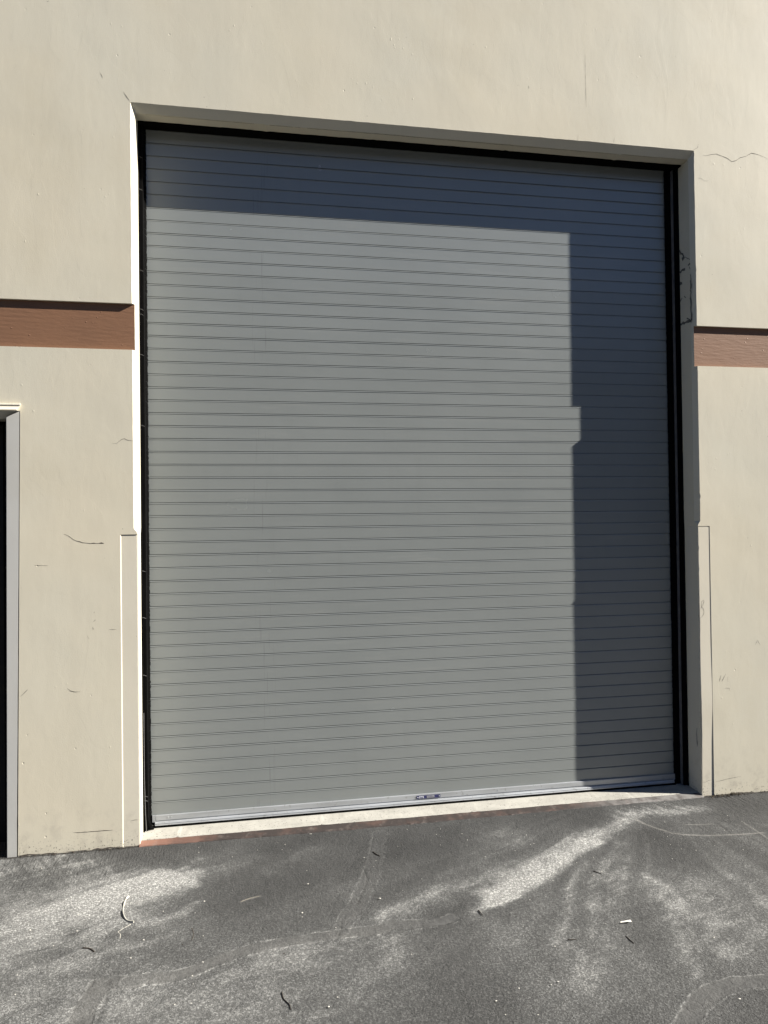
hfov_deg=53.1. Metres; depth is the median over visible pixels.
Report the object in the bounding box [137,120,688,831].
roller door
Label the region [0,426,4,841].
door
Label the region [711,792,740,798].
leaf litter
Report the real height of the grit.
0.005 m
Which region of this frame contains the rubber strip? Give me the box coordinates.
[123,895,133,922]
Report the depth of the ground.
3.01 m
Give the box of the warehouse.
[0,0,767,857]
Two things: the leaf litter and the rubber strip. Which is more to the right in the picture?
the leaf litter
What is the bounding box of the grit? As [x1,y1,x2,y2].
[11,791,762,1023]
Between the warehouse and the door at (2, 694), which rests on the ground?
the warehouse
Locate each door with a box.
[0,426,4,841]
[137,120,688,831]
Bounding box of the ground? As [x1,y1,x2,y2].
[0,791,767,1023]

